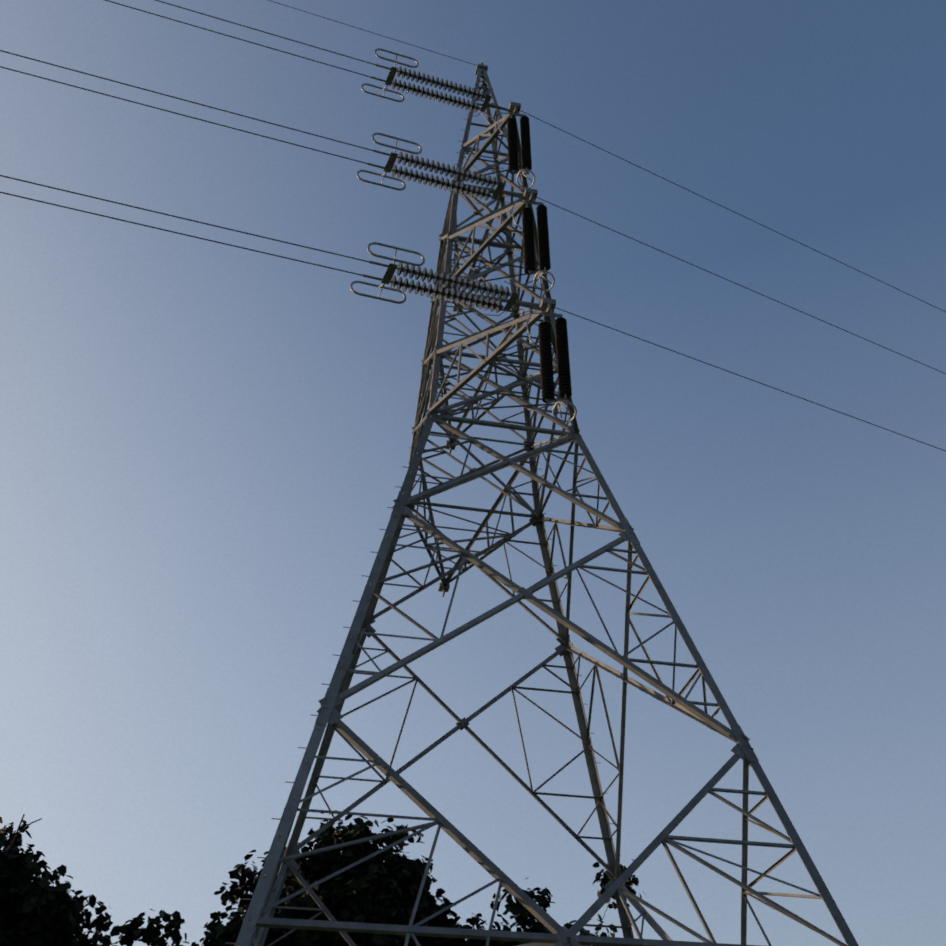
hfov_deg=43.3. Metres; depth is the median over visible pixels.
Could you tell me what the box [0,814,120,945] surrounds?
oak tree
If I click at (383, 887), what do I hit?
oak tree
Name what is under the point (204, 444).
sky
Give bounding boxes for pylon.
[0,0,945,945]
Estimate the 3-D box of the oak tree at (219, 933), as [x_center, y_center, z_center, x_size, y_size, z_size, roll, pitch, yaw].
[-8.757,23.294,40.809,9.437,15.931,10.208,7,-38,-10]
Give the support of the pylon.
on the ground
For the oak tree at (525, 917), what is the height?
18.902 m
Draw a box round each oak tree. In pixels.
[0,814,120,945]
[110,905,325,945]
[204,810,522,945]
[431,859,644,945]
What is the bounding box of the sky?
[0,0,945,945]

